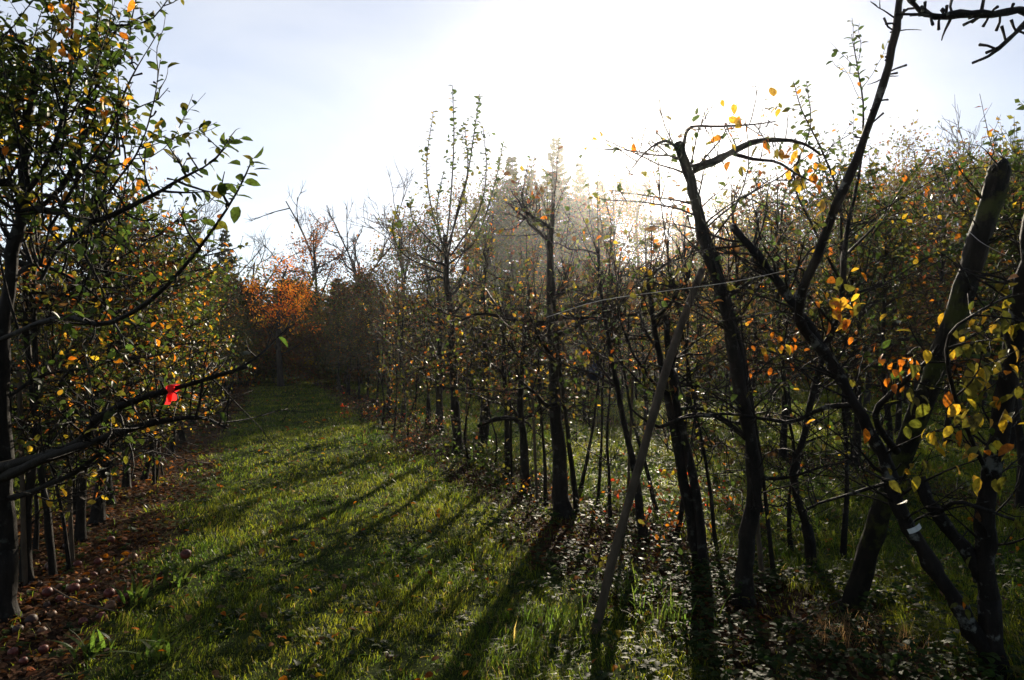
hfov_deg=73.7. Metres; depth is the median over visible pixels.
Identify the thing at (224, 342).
apple tree
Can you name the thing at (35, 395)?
apple tree
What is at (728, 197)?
broadleaf tree
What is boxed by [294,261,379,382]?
broadleaf tree
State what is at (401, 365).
apple tree
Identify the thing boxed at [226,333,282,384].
shrub
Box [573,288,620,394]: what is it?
apple tree
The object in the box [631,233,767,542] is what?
apple sapling
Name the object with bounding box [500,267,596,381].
shrub
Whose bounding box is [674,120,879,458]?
apple tree
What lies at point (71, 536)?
tree stake
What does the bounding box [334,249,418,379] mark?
broadleaf tree
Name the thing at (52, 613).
fallen apple
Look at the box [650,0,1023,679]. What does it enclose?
apple tree
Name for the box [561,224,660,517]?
apple sapling
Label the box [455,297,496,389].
apple tree
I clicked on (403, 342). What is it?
apple sapling
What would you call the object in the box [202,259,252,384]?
broadleaf tree
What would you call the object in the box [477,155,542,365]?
conifer
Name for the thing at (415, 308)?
shrub
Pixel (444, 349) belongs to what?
apple tree
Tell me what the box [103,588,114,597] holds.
fallen apple
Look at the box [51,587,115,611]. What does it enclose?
fallen stick
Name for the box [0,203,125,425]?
apple tree
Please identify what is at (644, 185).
russet tree
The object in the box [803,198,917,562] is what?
apple sapling
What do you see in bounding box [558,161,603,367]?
conifer
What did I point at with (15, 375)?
shrub
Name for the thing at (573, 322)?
apple tree
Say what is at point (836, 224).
broadleaf tree
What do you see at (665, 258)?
broadleaf tree
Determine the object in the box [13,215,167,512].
apple sapling
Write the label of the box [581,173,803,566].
apple tree
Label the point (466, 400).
tree stake
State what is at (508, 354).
apple tree
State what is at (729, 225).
broadleaf tree
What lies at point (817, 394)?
broadleaf tree
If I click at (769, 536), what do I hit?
apple sapling
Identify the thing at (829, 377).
shrub
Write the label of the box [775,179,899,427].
apple tree
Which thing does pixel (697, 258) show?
broadleaf tree
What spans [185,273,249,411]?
apple tree
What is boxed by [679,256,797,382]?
shrub
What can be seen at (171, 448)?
apple tree
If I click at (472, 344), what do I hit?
apple tree
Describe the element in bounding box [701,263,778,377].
shrub
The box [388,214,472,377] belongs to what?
broadleaf tree
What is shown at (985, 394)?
broadleaf tree
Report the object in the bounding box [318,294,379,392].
apple tree
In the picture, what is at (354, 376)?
shrub
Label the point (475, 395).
apple sapling
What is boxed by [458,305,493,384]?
apple tree
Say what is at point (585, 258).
shrub
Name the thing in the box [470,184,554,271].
broadleaf tree
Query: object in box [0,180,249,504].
apple tree
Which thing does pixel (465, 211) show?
broadleaf tree
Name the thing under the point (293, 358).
shrub
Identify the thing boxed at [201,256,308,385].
shrub
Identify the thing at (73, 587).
fallen apple
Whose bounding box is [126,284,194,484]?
apple sapling
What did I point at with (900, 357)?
shrub
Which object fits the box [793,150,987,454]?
apple tree
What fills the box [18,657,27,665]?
fallen apple
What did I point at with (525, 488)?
sucker thicket
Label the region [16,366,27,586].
tree stake
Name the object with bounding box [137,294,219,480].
apple sapling
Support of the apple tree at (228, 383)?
on the ground at (424, 666)
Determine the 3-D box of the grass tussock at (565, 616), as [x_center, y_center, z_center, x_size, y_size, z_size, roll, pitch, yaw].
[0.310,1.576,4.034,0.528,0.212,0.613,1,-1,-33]
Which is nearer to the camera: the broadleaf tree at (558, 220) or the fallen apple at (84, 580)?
the fallen apple at (84, 580)
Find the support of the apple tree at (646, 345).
on the ground at (424, 666)
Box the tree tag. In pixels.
[907,523,921,533]
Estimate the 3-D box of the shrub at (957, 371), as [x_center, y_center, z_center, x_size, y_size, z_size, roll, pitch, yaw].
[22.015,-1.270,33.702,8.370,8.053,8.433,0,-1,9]
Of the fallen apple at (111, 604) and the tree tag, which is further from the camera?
the fallen apple at (111, 604)
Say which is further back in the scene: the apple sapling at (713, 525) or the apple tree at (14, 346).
the apple tree at (14, 346)
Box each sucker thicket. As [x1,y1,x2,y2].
[505,463,580,502]
[573,450,744,550]
[662,480,779,516]
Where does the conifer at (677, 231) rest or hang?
on the ground at (424, 666)
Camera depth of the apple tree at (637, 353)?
23.61 m
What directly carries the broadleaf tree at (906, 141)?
on the ground at (424, 666)
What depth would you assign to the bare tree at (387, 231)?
49.26 m
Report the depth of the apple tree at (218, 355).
15.60 m
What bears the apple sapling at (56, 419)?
on the ground at (424, 666)
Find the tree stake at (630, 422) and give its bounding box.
[627,367,634,489]
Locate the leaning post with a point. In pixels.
(993, 196)
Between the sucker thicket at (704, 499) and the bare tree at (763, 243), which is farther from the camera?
the bare tree at (763, 243)
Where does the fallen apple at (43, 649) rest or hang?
on the ground at (424, 666)
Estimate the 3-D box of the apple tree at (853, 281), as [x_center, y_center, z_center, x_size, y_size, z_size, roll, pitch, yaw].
[4.846,-0.723,9.240,2.437,5.266,2.287,1,-1,-28]
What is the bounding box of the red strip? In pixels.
[164,384,179,404]
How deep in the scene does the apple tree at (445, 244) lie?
11.15 m
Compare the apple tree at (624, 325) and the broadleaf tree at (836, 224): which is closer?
the apple tree at (624, 325)
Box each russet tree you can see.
[271,213,365,325]
[326,263,403,318]
[593,160,699,276]
[906,132,1018,383]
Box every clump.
[378,425,541,481]
[460,438,605,484]
[580,518,696,616]
[725,486,816,554]
[861,620,939,654]
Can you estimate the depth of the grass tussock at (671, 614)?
4.00 m
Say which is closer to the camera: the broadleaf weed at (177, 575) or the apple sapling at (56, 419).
the broadleaf weed at (177, 575)
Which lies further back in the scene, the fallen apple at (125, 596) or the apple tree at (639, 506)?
the apple tree at (639, 506)
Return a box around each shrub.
[11,286,68,379]
[11,287,68,373]
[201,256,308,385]
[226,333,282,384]
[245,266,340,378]
[251,305,301,379]
[258,349,292,382]
[268,315,334,383]
[296,327,371,382]
[310,337,378,385]
[348,316,399,382]
[353,281,424,380]
[356,273,471,385]
[399,280,506,382]
[405,266,530,381]
[458,285,535,381]
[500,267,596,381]
[525,231,678,378]
[576,264,656,379]
[624,252,725,378]
[639,257,763,377]
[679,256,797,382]
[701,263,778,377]
[765,270,903,385]
[767,307,921,382]
[862,246,973,386]
[872,280,984,385]
[891,270,1023,385]
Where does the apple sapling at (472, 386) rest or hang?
on the ground at (424, 666)
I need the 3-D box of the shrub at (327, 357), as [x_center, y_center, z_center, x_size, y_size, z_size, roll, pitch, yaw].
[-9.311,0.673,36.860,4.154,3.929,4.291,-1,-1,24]
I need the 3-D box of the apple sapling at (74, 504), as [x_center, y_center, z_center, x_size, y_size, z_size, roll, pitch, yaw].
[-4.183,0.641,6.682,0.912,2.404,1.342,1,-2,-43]
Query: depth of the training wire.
4.20 m
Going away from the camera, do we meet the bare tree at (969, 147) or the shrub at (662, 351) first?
the bare tree at (969, 147)
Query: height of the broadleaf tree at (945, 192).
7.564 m
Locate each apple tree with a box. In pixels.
[0,0,307,622]
[0,109,197,584]
[0,118,236,541]
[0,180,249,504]
[10,286,80,372]
[10,287,51,391]
[10,331,25,368]
[11,212,236,478]
[13,150,250,524]
[29,159,230,488]
[41,198,234,466]
[41,204,242,478]
[127,249,245,443]
[132,217,255,455]
[132,242,230,423]
[173,245,254,422]
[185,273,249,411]
[188,275,249,417]
[197,297,244,404]
[197,300,244,403]
[213,272,256,401]
[213,301,257,398]
[218,310,259,393]
[219,312,252,393]
[224,315,252,385]
[229,311,251,390]
[236,308,260,386]
[315,310,365,388]
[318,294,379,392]
[318,312,360,390]
[321,283,383,399]
[327,307,372,394]
[340,287,409,403]
[348,289,416,407]
[361,263,435,422]
[362,296,419,417]
[364,279,411,412]
[377,85,508,453]
[387,253,480,432]
[392,278,469,428]
[417,211,545,455]
[422,324,460,388]
[428,232,588,476]
[431,317,468,389]
[434,325,464,390]
[435,129,656,519]
[438,212,603,494]
[442,302,498,386]
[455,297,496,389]
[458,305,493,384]
[490,312,528,378]
[491,159,719,541]
[508,264,568,384]
[512,277,562,388]
[517,277,568,387]
[518,278,571,346]
[530,284,614,419]
[532,294,584,392]
[557,265,603,392]
[564,263,618,392]
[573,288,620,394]
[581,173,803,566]
[591,280,650,398]
[592,71,865,608]
[615,291,663,400]
[616,247,680,430]
[619,268,680,400]
[635,237,766,441]
[647,266,718,371]
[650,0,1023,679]
[652,255,723,405]
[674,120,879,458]
[680,20,976,569]
[685,173,837,405]
[685,190,794,360]
[690,265,775,410]
[712,189,829,418]
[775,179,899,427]
[783,103,990,469]
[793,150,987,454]
[818,172,961,433]
[851,148,1001,442]
[871,96,1023,509]
[910,98,1023,397]
[937,122,1023,448]
[972,278,1003,334]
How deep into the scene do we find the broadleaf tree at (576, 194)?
71.84 m
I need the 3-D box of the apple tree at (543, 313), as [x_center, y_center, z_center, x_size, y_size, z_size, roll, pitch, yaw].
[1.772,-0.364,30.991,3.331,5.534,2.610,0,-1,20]
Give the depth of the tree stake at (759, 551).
4.65 m
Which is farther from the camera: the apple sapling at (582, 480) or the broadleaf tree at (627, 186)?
the broadleaf tree at (627, 186)
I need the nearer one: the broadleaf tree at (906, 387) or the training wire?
the training wire
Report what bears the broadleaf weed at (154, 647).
on the ground at (424, 666)
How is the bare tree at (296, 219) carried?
on the ground at (424, 666)
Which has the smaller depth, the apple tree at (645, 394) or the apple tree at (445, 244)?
the apple tree at (445, 244)
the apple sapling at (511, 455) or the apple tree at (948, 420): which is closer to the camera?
the apple sapling at (511, 455)
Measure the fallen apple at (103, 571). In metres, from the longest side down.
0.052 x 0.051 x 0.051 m
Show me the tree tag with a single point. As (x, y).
(918, 527)
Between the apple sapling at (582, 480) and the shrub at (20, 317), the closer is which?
the apple sapling at (582, 480)
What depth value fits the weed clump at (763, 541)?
5.58 m
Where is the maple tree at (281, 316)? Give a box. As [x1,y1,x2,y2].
[231,244,322,386]
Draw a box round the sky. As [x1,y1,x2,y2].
[0,0,1023,308]
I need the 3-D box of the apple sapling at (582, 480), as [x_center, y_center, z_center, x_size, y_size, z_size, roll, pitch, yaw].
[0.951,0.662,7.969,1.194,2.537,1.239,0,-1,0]
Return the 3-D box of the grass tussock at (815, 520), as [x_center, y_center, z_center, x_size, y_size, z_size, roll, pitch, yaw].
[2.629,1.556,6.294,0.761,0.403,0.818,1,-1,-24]
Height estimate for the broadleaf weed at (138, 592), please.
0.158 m
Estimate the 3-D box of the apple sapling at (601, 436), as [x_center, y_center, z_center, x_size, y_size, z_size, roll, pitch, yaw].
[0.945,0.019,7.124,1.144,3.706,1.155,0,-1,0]
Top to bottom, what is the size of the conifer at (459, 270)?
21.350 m
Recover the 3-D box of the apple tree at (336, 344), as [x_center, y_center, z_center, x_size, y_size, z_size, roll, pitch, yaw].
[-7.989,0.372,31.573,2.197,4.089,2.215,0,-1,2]
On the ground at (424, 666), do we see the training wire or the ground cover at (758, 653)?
the ground cover at (758, 653)
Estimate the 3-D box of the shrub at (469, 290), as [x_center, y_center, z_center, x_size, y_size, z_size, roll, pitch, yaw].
[-2.196,-0.654,37.720,8.552,6.972,7.602,0,-1,-2]
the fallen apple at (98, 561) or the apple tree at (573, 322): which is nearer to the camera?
the fallen apple at (98, 561)
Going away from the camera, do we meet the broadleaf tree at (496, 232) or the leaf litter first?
the leaf litter
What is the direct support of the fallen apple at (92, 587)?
on the ground at (424, 666)
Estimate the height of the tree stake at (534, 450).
1.599 m
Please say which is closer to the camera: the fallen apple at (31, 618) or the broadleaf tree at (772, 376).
the fallen apple at (31, 618)
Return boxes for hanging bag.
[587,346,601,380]
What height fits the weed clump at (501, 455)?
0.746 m
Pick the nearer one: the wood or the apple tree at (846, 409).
the apple tree at (846, 409)
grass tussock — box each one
[516,578,593,639]
[583,560,687,606]
[623,581,735,639]
[768,491,843,532]
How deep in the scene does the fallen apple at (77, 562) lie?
5.04 m
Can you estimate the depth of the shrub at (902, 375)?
32.58 m
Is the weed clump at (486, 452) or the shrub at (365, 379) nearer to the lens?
the weed clump at (486, 452)
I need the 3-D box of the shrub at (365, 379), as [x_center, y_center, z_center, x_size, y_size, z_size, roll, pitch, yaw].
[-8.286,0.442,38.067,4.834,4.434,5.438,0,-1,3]
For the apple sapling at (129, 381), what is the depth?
7.93 m
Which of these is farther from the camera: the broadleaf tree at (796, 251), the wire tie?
the broadleaf tree at (796, 251)
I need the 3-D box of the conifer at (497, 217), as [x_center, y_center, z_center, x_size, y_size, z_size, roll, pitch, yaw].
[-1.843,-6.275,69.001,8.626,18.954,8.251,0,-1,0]
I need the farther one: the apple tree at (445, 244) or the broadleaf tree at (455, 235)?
the broadleaf tree at (455, 235)
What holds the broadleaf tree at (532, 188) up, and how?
on the ground at (424, 666)
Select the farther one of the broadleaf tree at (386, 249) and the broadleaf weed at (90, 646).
the broadleaf tree at (386, 249)
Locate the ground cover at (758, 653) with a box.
[0,401,1023,679]
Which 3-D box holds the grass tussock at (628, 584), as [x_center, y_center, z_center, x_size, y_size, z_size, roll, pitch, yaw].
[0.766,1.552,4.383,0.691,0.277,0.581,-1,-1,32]
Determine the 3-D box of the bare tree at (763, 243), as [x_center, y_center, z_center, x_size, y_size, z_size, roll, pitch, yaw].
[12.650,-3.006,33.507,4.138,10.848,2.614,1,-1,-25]
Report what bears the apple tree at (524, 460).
on the ground at (424, 666)
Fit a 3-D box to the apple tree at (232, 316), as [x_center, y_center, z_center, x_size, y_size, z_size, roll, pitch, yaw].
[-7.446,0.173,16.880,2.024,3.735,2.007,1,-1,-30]
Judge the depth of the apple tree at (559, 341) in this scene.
19.25 m
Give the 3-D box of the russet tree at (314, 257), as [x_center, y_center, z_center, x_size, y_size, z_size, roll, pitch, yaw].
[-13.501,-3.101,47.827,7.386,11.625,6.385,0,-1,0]
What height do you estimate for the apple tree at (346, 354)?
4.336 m
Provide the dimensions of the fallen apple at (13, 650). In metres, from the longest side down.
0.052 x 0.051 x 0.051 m
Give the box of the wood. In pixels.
[0,260,390,323]
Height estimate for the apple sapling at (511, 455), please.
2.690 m
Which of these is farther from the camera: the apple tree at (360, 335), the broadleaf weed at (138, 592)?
the apple tree at (360, 335)
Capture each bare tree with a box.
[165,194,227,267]
[207,224,332,285]
[244,181,373,298]
[308,199,412,291]
[338,156,492,296]
[750,176,801,384]
[931,105,989,202]
[931,108,1016,384]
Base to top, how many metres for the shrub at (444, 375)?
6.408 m
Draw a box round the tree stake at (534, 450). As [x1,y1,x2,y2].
[530,367,538,506]
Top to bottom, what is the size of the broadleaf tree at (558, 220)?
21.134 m
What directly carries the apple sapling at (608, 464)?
on the ground at (424, 666)
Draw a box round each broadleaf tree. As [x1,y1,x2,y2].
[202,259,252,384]
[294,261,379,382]
[311,268,410,383]
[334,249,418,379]
[342,202,459,300]
[381,186,495,293]
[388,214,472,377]
[409,178,513,297]
[454,160,544,291]
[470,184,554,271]
[479,159,572,288]
[519,177,591,271]
[521,167,605,283]
[554,173,633,279]
[558,184,618,276]
[569,165,662,368]
[612,204,696,275]
[649,223,702,278]
[665,232,733,271]
[671,172,754,261]
[707,176,843,402]
[716,208,769,260]
[748,214,835,375]
[758,178,921,400]
[786,166,912,360]
[787,161,946,406]
[818,110,1003,389]
[833,156,991,403]
[875,154,1003,393]
[908,153,1020,406]
[922,141,1023,409]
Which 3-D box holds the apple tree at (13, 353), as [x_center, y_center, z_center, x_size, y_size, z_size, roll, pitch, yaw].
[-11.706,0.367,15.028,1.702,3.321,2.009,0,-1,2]
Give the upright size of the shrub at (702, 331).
8.304 m
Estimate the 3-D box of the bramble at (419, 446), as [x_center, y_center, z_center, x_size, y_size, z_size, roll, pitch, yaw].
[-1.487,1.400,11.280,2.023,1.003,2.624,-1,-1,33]
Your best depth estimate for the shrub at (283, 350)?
41.04 m
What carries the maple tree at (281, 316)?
on the ground at (424, 666)
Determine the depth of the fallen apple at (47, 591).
4.39 m
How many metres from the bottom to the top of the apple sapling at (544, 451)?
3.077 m
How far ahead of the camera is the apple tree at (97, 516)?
6.49 m
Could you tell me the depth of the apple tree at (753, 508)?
4.35 m
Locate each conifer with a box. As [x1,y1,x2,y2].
[181,215,211,275]
[211,229,241,318]
[317,278,354,329]
[458,198,487,286]
[472,188,514,298]
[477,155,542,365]
[514,169,554,286]
[528,137,585,286]
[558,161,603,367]
[582,180,625,264]
[665,208,698,268]
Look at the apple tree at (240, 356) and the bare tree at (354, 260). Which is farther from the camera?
the bare tree at (354, 260)
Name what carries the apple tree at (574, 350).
on the ground at (424, 666)
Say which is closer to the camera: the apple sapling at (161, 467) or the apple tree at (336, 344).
the apple sapling at (161, 467)
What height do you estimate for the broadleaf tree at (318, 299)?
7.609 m
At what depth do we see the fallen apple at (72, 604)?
4.22 m
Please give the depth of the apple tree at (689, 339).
20.51 m
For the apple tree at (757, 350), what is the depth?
10.95 m
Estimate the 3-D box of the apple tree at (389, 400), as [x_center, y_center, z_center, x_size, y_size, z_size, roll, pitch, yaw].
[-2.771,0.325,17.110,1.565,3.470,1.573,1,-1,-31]
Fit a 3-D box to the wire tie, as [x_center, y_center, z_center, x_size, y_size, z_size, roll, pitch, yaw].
[2.592,-0.526,3.687,0.182,0.140,0.093,0,-1,13]
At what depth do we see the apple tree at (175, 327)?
6.77 m
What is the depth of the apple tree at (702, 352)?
12.46 m
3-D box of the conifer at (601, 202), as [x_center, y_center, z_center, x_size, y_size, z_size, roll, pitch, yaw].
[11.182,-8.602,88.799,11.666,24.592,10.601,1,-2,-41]
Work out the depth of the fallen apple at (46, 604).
4.23 m
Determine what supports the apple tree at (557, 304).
on the ground at (424, 666)
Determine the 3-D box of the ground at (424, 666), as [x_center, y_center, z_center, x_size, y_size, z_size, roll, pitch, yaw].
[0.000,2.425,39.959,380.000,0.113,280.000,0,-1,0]
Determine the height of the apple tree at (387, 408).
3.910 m
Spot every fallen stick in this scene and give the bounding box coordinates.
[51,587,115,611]
[782,599,841,633]
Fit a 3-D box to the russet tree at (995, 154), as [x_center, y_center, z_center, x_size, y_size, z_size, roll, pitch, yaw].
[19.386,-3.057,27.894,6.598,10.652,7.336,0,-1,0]
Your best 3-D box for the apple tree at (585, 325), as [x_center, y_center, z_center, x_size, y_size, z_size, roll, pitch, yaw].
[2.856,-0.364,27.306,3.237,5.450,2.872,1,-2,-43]
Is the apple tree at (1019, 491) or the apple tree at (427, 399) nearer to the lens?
the apple tree at (1019, 491)
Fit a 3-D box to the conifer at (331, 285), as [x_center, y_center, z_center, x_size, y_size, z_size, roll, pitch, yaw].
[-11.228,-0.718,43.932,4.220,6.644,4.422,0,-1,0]
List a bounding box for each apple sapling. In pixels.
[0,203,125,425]
[0,240,168,570]
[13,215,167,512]
[13,276,126,550]
[24,306,141,499]
[37,295,146,514]
[72,300,191,510]
[74,295,183,470]
[89,318,174,407]
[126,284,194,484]
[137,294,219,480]
[153,304,207,475]
[352,286,412,426]
[375,272,432,437]
[384,287,448,435]
[391,298,440,440]
[403,256,447,448]
[432,283,508,464]
[437,296,529,469]
[462,233,600,505]
[470,277,548,485]
[543,240,680,522]
[545,303,642,489]
[556,169,655,506]
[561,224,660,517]
[627,126,806,551]
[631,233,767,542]
[663,171,824,576]
[693,245,878,552]
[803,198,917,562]
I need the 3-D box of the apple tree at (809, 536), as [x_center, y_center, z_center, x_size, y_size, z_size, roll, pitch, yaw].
[2.347,-0.174,5.214,2.172,4.223,1.373,-1,-1,23]
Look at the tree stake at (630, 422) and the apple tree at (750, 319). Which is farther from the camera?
the apple tree at (750, 319)
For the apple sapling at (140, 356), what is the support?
on the ground at (424, 666)
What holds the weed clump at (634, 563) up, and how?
on the ground at (424, 666)
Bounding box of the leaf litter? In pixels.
[0,385,1023,679]
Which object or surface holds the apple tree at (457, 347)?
on the ground at (424, 666)
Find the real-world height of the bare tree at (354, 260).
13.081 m
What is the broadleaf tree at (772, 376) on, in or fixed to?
on the ground at (424, 666)
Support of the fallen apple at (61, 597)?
on the ground at (424, 666)
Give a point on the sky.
(330, 91)
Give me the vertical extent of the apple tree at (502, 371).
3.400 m
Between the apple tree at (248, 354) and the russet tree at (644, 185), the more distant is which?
the russet tree at (644, 185)
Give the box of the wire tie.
[969,232,1006,255]
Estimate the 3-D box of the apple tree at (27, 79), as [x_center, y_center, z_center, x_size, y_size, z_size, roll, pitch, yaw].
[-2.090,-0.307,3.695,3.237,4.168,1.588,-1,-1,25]
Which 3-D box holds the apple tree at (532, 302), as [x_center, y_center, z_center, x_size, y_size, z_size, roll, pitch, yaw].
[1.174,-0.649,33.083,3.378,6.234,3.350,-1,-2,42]
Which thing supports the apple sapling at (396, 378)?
on the ground at (424, 666)
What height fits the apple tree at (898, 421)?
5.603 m
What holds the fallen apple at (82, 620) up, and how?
on the ground at (424, 666)
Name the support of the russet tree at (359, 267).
on the ground at (424, 666)
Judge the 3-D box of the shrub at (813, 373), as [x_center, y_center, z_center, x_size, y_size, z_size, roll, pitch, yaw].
[15.289,-0.618,33.287,7.162,6.774,7.399,0,-1,16]
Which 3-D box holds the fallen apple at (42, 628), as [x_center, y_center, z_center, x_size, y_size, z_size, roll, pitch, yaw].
[-2.651,1.645,3.858,0.055,0.055,0.056,0,44,50]
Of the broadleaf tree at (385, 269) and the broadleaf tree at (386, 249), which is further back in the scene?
the broadleaf tree at (386, 249)
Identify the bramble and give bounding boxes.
[324,395,478,464]
[336,385,424,424]
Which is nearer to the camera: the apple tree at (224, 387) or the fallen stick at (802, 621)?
the fallen stick at (802, 621)
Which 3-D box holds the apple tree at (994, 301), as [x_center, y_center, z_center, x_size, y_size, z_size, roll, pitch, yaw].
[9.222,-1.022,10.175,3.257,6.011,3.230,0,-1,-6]
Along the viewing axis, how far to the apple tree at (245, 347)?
30.48 m
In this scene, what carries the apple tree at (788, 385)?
on the ground at (424, 666)
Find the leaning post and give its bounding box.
[838,144,1021,619]
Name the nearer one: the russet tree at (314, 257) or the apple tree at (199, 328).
the apple tree at (199, 328)
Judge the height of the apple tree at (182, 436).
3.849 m
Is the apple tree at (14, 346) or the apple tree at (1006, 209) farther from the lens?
the apple tree at (14, 346)
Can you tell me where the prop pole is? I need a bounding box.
[591,268,704,633]
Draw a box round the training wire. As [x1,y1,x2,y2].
[546,265,807,317]
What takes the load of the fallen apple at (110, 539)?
on the ground at (424, 666)
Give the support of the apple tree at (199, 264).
on the ground at (424, 666)
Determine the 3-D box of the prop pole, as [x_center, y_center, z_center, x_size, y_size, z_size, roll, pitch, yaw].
[0.823,0.662,4.101,0.883,2.244,0.059,1,-1,-27]
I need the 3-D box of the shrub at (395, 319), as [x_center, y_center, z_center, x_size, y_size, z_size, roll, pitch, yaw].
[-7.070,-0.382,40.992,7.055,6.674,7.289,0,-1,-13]
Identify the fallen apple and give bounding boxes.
[7,647,18,654]
[12,624,23,632]
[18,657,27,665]
[24,614,37,623]
[37,626,47,635]
[38,644,48,653]
[41,587,52,596]
[43,602,50,606]
[46,610,56,617]
[55,583,62,589]
[55,594,64,601]
[68,583,79,592]
[68,600,76,607]
[72,560,81,565]
[78,617,87,624]
[81,577,89,582]
[90,584,96,590]
[93,558,101,564]
[96,611,106,619]
[100,569,107,574]
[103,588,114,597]
[104,600,116,611]
[107,536,114,542]
[117,592,127,602]
[128,552,137,560]
[180,549,190,558]
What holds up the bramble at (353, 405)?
on the ground at (424, 666)
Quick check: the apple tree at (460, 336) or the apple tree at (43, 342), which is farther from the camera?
the apple tree at (460, 336)
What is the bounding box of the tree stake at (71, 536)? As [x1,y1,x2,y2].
[59,358,74,561]
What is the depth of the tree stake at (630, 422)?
6.93 m
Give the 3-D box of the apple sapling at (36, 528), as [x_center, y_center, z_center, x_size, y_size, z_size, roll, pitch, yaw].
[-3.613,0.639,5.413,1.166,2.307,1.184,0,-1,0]
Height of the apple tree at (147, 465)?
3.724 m
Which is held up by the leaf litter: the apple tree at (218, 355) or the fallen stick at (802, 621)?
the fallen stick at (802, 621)
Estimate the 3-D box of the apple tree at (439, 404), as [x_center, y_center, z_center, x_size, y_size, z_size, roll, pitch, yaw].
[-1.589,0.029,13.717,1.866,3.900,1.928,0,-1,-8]
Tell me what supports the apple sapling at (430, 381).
on the ground at (424, 666)
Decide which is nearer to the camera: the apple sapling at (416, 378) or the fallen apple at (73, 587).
the fallen apple at (73, 587)
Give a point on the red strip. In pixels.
(171, 396)
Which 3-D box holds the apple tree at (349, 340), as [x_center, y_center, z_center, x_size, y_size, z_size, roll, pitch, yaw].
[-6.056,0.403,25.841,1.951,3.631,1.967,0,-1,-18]
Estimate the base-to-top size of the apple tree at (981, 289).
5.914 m
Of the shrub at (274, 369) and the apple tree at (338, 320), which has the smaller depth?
the apple tree at (338, 320)
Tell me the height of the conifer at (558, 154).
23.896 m
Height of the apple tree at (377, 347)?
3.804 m
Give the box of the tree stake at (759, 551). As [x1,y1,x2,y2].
[756,523,765,589]
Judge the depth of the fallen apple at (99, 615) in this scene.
4.04 m
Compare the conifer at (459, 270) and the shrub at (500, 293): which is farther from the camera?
the conifer at (459, 270)
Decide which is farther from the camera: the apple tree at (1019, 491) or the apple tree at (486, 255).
the apple tree at (486, 255)
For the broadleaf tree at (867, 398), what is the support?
on the ground at (424, 666)
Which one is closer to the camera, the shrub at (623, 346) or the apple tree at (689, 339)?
the apple tree at (689, 339)
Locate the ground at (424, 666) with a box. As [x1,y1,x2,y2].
[0,366,1023,679]
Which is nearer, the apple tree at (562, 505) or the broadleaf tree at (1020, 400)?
the apple tree at (562, 505)
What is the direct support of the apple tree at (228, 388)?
on the ground at (424, 666)
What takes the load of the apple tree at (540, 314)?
on the ground at (424, 666)
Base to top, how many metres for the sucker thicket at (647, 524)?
0.774 m
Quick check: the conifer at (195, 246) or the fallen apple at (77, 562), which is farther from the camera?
the conifer at (195, 246)
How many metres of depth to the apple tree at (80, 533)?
5.75 m
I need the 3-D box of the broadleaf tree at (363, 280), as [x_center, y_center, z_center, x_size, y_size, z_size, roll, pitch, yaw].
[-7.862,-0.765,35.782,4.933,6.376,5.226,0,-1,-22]
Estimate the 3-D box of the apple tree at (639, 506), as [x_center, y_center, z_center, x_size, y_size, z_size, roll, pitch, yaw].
[0.759,0.107,6.014,2.014,3.495,1.813,-1,-1,37]
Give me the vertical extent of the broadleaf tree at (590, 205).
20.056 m
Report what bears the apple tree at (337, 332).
on the ground at (424, 666)
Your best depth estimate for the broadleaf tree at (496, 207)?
65.05 m
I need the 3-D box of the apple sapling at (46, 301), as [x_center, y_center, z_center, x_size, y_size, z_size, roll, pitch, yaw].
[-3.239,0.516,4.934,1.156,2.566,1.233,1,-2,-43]
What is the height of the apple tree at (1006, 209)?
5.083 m
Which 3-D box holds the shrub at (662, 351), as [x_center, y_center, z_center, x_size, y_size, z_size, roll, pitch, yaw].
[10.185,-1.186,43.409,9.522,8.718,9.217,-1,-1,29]
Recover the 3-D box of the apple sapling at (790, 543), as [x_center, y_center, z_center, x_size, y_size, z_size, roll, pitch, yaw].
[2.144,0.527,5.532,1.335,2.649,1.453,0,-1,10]
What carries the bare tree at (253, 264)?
on the ground at (424, 666)
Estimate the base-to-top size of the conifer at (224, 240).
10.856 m
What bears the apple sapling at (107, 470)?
on the ground at (424, 666)
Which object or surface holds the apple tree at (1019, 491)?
on the ground at (424, 666)
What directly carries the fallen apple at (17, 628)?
on the leaf litter
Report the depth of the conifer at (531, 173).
70.53 m
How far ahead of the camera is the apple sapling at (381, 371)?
14.40 m
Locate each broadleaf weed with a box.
[52,629,125,658]
[96,610,209,664]
[101,573,167,605]
[153,564,206,588]
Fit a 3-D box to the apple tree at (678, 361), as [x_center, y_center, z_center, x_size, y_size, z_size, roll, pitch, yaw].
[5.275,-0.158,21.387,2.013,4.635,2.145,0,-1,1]
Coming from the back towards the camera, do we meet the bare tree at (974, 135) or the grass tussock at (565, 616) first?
the bare tree at (974, 135)
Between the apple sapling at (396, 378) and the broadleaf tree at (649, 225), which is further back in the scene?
the broadleaf tree at (649, 225)
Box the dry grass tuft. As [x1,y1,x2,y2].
[787,598,891,654]
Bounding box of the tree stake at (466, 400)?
[464,358,468,459]
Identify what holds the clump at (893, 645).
on the ground at (424, 666)
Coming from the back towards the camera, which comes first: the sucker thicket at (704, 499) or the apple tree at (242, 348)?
the apple tree at (242, 348)
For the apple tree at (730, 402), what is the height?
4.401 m
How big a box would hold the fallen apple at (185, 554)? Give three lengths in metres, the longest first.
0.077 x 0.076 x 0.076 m
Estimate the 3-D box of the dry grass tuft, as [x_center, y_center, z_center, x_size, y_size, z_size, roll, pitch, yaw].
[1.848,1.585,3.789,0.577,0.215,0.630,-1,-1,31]
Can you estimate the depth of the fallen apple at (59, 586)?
4.54 m
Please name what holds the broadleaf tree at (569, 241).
on the ground at (424, 666)

